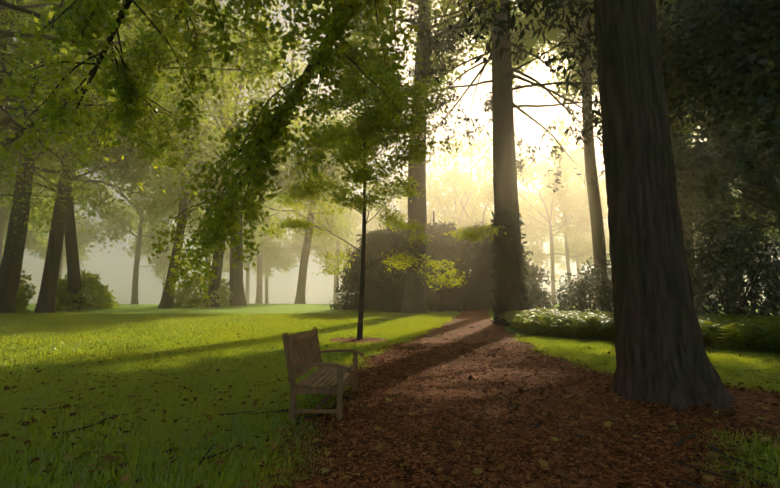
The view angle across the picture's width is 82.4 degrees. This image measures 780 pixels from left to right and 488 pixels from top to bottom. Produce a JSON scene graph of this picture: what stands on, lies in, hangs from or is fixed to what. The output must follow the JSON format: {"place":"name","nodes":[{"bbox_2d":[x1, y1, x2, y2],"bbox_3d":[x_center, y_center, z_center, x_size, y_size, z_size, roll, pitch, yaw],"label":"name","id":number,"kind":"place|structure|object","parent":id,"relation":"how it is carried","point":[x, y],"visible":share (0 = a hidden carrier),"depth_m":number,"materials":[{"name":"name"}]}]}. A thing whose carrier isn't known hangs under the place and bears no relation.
{"place":"outdoors","nodes":[
{"label":"outdoors","id":0,"kind":"place"},
{"bbox_2d":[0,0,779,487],"label":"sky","id":1,"kind":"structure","parent":0,"point":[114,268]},
{"bbox_2d":[0,304,779,487],"bbox_3d":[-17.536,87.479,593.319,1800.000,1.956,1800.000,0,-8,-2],"label":"ground","id":2,"kind":"structure","parent":0,"point":[313,308],"depth_m":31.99,"materials":[{"name":"green plant"}]},
{"bbox_2d":[0,259,36,312],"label":"understory","id":3,"kind":"object","parent":2,"relation":"on","point":[20,297],"depth_m":30.97,"materials":[{"name":"green plant"}]},
{"bbox_2d":[0,171,49,247],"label":"tree","id":4,"kind":"object","parent":2,"relation":"on","point":[30,238],"depth_m":75.76,"materials":[{"name":"green plant"}]},
{"bbox_2d":[4,176,55,239],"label":"tree","id":5,"kind":"object","parent":2,"relation":"on","point":[37,213],"depth_m":78.84,"materials":[{"name":"green plant"}]},
{"bbox_2d":[0,168,60,265],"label":"tree","id":6,"kind":"object","parent":2,"relation":"on","point":[3,217],"depth_m":65.16,"materials":[{"name":"green plant"}]},
{"bbox_2d":[0,1,117,243],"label":"tree","id":7,"kind":"object","parent":2,"relation":"on","point":[43,217],"depth_m":37.47,"materials":[{"name":"green plant"}]},
{"bbox_2d":[42,212,85,267],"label":"tree","id":8,"kind":"object","parent":2,"relation":"on","point":[64,253],"depth_m":133.66,"materials":[{"name":"green plant"}]},
{"bbox_2d":[25,182,116,293],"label":"tree","id":9,"kind":"object","parent":2,"relation":"on","point":[29,248],"depth_m":94.77,"materials":[{"name":"green plant"}]},
{"bbox_2d":[55,269,119,310],"bbox_3d":[-24.352,3.640,34.944,4.922,3.464,4.815,0,-8,-2],"label":"understory","id":10,"kind":"object","parent":2,"relation":"on","point":[91,292],"depth_m":34.27,"materials":[{"name":"green plant"}]},
{"bbox_2d":[0,0,183,313],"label":"tree","id":11,"kind":"object","parent":2,"relation":"on","point":[8,247],"depth_m":29.80,"materials":[{"name":"green plant"}]},
{"bbox_2d":[34,156,181,303],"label":"tree","id":12,"kind":"object","parent":2,"relation":"on","point":[136,244],"depth_m":75.25,"materials":[{"name":"green plant"}]},
{"bbox_2d":[0,0,228,309],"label":"tree","id":13,"kind":"object","parent":2,"relation":"on","point":[74,257],"depth_m":34.31,"materials":[{"name":"green plant"}]},
{"bbox_2d":[0,0,244,312],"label":"tree","id":14,"kind":"object","parent":2,"relation":"on","point":[54,257],"depth_m":29.82,"materials":[{"name":"green plant"}]},
{"bbox_2d":[0,0,308,253],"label":"tree","id":15,"kind":"object","parent":2,"relation":"on","point":[21,10],"depth_m":21.67,"materials":[{"name":"green plant"}]},
{"bbox_2d":[0,0,309,206],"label":"tree","id":16,"kind":"object","parent":2,"relation":"on","point":[3,123],"depth_m":20.73,"materials":[{"name":"green plant"}]},
{"bbox_2d":[111,181,200,278],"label":"tree","id":17,"kind":"object","parent":2,"relation":"on","point":[150,252],"depth_m":107.26,"materials":[{"name":"green plant"}]},
{"bbox_2d":[20,0,309,307],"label":"tree","id":18,"kind":"object","parent":2,"relation":"on","point":[164,302],"depth_m":38.13,"materials":[{"name":"green plant"}]},
{"bbox_2d":[143,213,192,288],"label":"tree","id":19,"kind":"object","parent":2,"relation":"on","point":[166,269],"depth_m":146.79,"materials":[{"name":"green plant"}]},
{"bbox_2d":[173,270,233,306],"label":"understory","id":20,"kind":"object","parent":2,"relation":"on","point":[182,292],"depth_m":40.24,"materials":[{"name":"green plant"}]},
{"bbox_2d":[139,98,271,282],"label":"tree","id":21,"kind":"object","parent":2,"relation":"on","point":[215,201],"depth_m":75.22,"materials":[{"name":"green plant"}]},
{"bbox_2d":[189,218,251,276],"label":"tree","id":22,"kind":"object","parent":2,"relation":"on","point":[223,262],"depth_m":131.17,"materials":[{"name":"green plant"}]},
{"bbox_2d":[142,0,350,306],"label":"tree","id":23,"kind":"object","parent":2,"relation":"on","point":[216,254],"depth_m":40.05,"materials":[{"name":"green plant"}]},
{"bbox_2d":[138,2,358,305],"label":"tree","id":24,"kind":"object","parent":2,"relation":"on","point":[237,278],"depth_m":42.92,"materials":[{"name":"green plant"}]},
{"bbox_2d":[211,185,285,303],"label":"tree","id":25,"kind":"object","parent":2,"relation":"on","point":[268,254],"depth_m":92.96,"materials":[{"name":"green plant"}]},
{"bbox_2d":[226,244,272,303],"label":"tree","id":26,"kind":"object","parent":2,"relation":"on","point":[246,293],"depth_m":129.19,"materials":[{"name":"green plant"}]},
{"bbox_2d":[206,164,301,303],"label":"tree","id":27,"kind":"object","parent":2,"relation":"on","point":[277,264],"depth_m":118.22,"materials":[{"name":"green plant"}]},
{"bbox_2d":[0,0,511,307],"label":"tree","id":28,"kind":"object","parent":2,"relation":"on","point":[221,221],"visible":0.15,"depth_m":9.08,"materials":[{"name":"green plant"}]},
{"bbox_2d":[269,150,335,269],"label":"tree","id":29,"kind":"object","parent":2,"relation":"on","point":[291,239],"depth_m":116.67,"materials":[{"name":"green plant"}]},
{"bbox_2d":[233,0,384,303],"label":"tree","id":30,"kind":"object","parent":2,"relation":"on","point":[301,276],"depth_m":51.46,"materials":[{"name":"green plant"}]},
{"bbox_2d":[280,115,394,303],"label":"tree","id":31,"kind":"object","parent":2,"relation":"on","point":[326,246],"depth_m":90.03,"materials":[{"name":"green plant"}]},
{"bbox_2d":[319,194,376,301],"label":"tree","id":32,"kind":"object","parent":2,"relation":"on","point":[348,239],"depth_m":118.85,"materials":[{"name":"green plant"}]},
{"bbox_2d":[316,206,382,259],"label":"tree","id":33,"kind":"object","parent":2,"relation":"on","point":[361,226],"depth_m":138.66,"materials":[{"name":"green plant"}]},
{"bbox_2d":[323,337,386,343],"bbox_3d":[-1.211,3.412,15.685,2.553,0.131,2.658,0,-8,-2],"label":"mulch bed","id":34,"kind":"object","parent":2,"relation":"on","point":[353,341],"depth_m":15.57,"materials":[{"name":"brown wood"}]},
{"bbox_2d":[255,22,506,339],"bbox_3d":[-0.549,-2.179,16.496,10.659,11.438,8.608,0,-8,-2],"label":"young tree","id":35,"kind":"object","parent":2,"relation":"on","point":[349,133],"depth_m":15.96,"materials":[{"name":"green plant"}]},
{"bbox_2d":[0,325,779,487],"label":"fallen leaves","id":36,"kind":"object","parent":2,"relation":"on","point":[126,477],"depth_m":4.65,"materials":[{"name":"brown plant"}]},
{"bbox_2d":[329,224,457,312],"bbox_3d":[-0.054,3.183,36.431,8.928,10.409,10.770,8,-11,-42],"label":"yew","id":37,"kind":"object","parent":2,"relation":"on","point":[376,255],"depth_m":34.52,"materials":[{"name":"green plant"}]},
{"bbox_2d":[366,181,426,227],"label":"tree","id":38,"kind":"object","parent":2,"relation":"on","point":[384,212],"depth_m":129.39,"materials":[{"name":"green plant"}]},
{"bbox_2d":[372,165,444,232],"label":"tree","id":39,"kind":"object","parent":2,"relation":"on","point":[401,203],"depth_m":112.09,"materials":[{"name":"green plant"}]},
{"bbox_2d":[310,0,535,313],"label":"tree","id":40,"kind":"object","parent":2,"relation":"on","point":[413,286],"depth_m":30.45,"materials":[{"name":"green plant"}]},
{"bbox_2d":[391,211,485,311],"bbox_3d":[3.029,2.840,37.510,11.495,11.600,10.396,0,-8,-2],"label":"yew","id":41,"kind":"object","parent":2,"relation":"on","point":[449,255],"depth_m":35.46,"materials":[{"name":"green plant"}]},
{"bbox_2d":[407,133,491,238],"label":"tree","id":42,"kind":"object","parent":2,"relation":"on","point":[441,180],"depth_m":107.62,"materials":[{"name":"green plant"}]},
{"bbox_2d":[450,172,492,274],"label":"tree","id":43,"kind":"object","parent":2,"relation":"on","point":[477,206],"depth_m":114.29,"materials":[{"name":"green plant"}]},
{"bbox_2d":[430,163,540,271],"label":"tree","id":44,"kind":"object","parent":2,"relation":"on","point":[487,202],"depth_m":91.15,"materials":[{"name":"green plant"}]},
{"bbox_2d":[435,0,542,86],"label":"tall tree","id":45,"kind":"object","parent":2,"relation":"on","point":[484,48],"depth_m":48.55,"materials":[{"name":"green plant"}]},
{"bbox_2d":[441,216,557,311],"bbox_3d":[8.544,2.872,36.314,10.490,10.825,10.114,0,-8,-2],"label":"yew","id":46,"kind":"object","parent":2,"relation":"on","point":[486,292],"depth_m":35.00,"materials":[{"name":"green plant"}]},
{"bbox_2d":[353,0,676,325],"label":"tree","id":47,"kind":"object","parent":2,"relation":"on","point":[512,244],"depth_m":23.82,"materials":[{"name":"green plant"}]},
{"bbox_2d":[438,119,607,299],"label":"tree","id":48,"kind":"object","parent":2,"relation":"on","point":[564,204],"depth_m":89.96,"materials":[{"name":"green plant"}]},
{"bbox_2d":[493,275,554,318],"bbox_3d":[7.714,3.164,26.070,3.476,2.686,3.479,0,-8,-2],"label":"shrub","id":49,"kind":"object","parent":2,"relation":"on","point":[538,300],"depth_m":25.56,"materials":[{"name":"green plant"}]},
{"bbox_2d":[479,191,572,287],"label":"tree","id":50,"kind":"object","parent":2,"relation":"on","point":[554,249],"depth_m":139.28,"materials":[{"name":"green plant"}]},
{"bbox_2d":[475,114,608,293],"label":"tree","id":51,"kind":"object","parent":2,"relation":"on","point":[566,248],"depth_m":99.08,"materials":[{"name":"green plant"}]},
{"bbox_2d":[536,158,609,281],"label":"tree","id":52,"kind":"object","parent":2,"relation":"on","point":[580,259],"depth_m":110.17,"materials":[{"name":"green plant"}]},
{"bbox_2d":[491,0,657,308],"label":"tall tree","id":53,"kind":"object","parent":2,"relation":"on","point":[594,220],"depth_m":34.48,"materials":[{"name":"green plant"}]},
{"bbox_2d":[554,263,613,311],"bbox_3d":[10.163,2.560,22.556,4.094,3.206,4.083,-8,-11,43],"label":"shrub","id":54,"kind":"object","parent":2,"relation":"on","point":[563,304],"depth_m":22.32,"materials":[{"name":"green plant"}]},
{"bbox_2d":[565,250,613,310],"bbox_3d":[12.472,2.403,25.587,4.522,4.121,4.456,0,-8,-2],"label":"shrub","id":55,"kind":"object","parent":2,"relation":"on","point":[604,267],"depth_m":25.73,"materials":[{"name":"green plant"}]},
{"bbox_2d":[583,187,607,264],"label":"tree","id":56,"kind":"object","parent":2,"relation":"on","point":[602,215],"depth_m":123.49,"materials":[{"name":"green plant"}]},
{"bbox_2d":[526,0,673,102],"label":"tall tree","id":57,"kind":"object","parent":2,"relation":"on","point":[561,79],"depth_m":40.67,"materials":[{"name":"green plant"}]},
{"bbox_2d":[520,0,699,310],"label":"tall tree","id":58,"kind":"object","parent":2,"relation":"on","point":[677,126],"depth_m":37.13,"materials":[{"name":"green plant"}]},
{"bbox_2d":[496,307,779,349],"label":"fern bed","id":59,"kind":"object","parent":2,"relation":"on","point":[719,326],"depth_m":15.52,"materials":[{"name":"green plant"}]},
{"bbox_2d":[524,379,779,439],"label":"mulch","id":60,"kind":"object","parent":2,"relation":"on","point":[745,407],"visible":0.1,"depth_m":5.21,"materials":[{"name":"brown wood"}]},
{"bbox_2d":[434,0,737,409],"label":"tree","id":61,"kind":"object","parent":60,"relation":"on","point":[644,371],"visible":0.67,"depth_m":6.29,"materials":[{"name":"green plant"}]},
{"bbox_2d":[580,115,739,279],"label":"tree","id":62,"kind":"object","parent":2,"relation":"on","point":[693,192],"depth_m":72.14,"materials":[{"name":"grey plant"}]},
{"bbox_2d":[581,0,779,199],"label":"tree","id":63,"kind":"object","parent":2,"relation":"on","point":[771,83],"depth_m":11.71,"materials":[{"name":"green plant"}]},
{"bbox_2d":[601,2,778,310],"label":"tall tree","id":64,"kind":"object","parent":2,"relation":"on","point":[682,131],"depth_m":32.41,"materials":[{"name":"green plant"}]},
{"bbox_2d":[656,0,767,134],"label":"tree","id":65,"kind":"object","parent":2,"relation":"on","point":[693,56],"depth_m":29.30,"materials":[{"name":"green plant"}]},
{"bbox_2d":[656,0,779,254],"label":"tree","id":66,"kind":"object","parent":2,"relation":"on","point":[694,168],"depth_m":25.51,"materials":[{"name":"green plant"}]},
{"bbox_2d":[682,206,779,316],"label":"rhododendron","id":67,"kind":"object","parent":2,"relation":"on","point":[714,274],"depth_m":18.09,"materials":[{"name":"green plant"}]},
{"bbox_2d":[684,193,779,315],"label":"shrub","id":68,"kind":"object","parent":2,"relation":"on","point":[748,209],"depth_m":21.86,"materials":[{"name":"green plant"}]},
{"bbox_2d":[304,309,736,487],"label":"mulch path","id":69,"kind":"structure","parent":0,"point":[476,321],"depth_m":4.66,"materials":[{"name":"brown wood"}]},
{"bbox_2d":[230,342,779,487],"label":"wood chips","id":70,"kind":"object","parent":69,"relation":"on","point":[424,351],"visible":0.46,"depth_m":4.39,"materials":[{"name":"brown wood"}]},
{"bbox_2d":[282,327,363,424],"bbox_3d":[-0.802,1.617,5.830,0.786,0.989,1.817,0,-8,1],"label":"garden bench","id":71,"kind":"object","parent":70,"relation":"on","point":[303,359],"visible":1,"depth_m":5.21,"materials":[{"name":"brown wood"}]}
]}

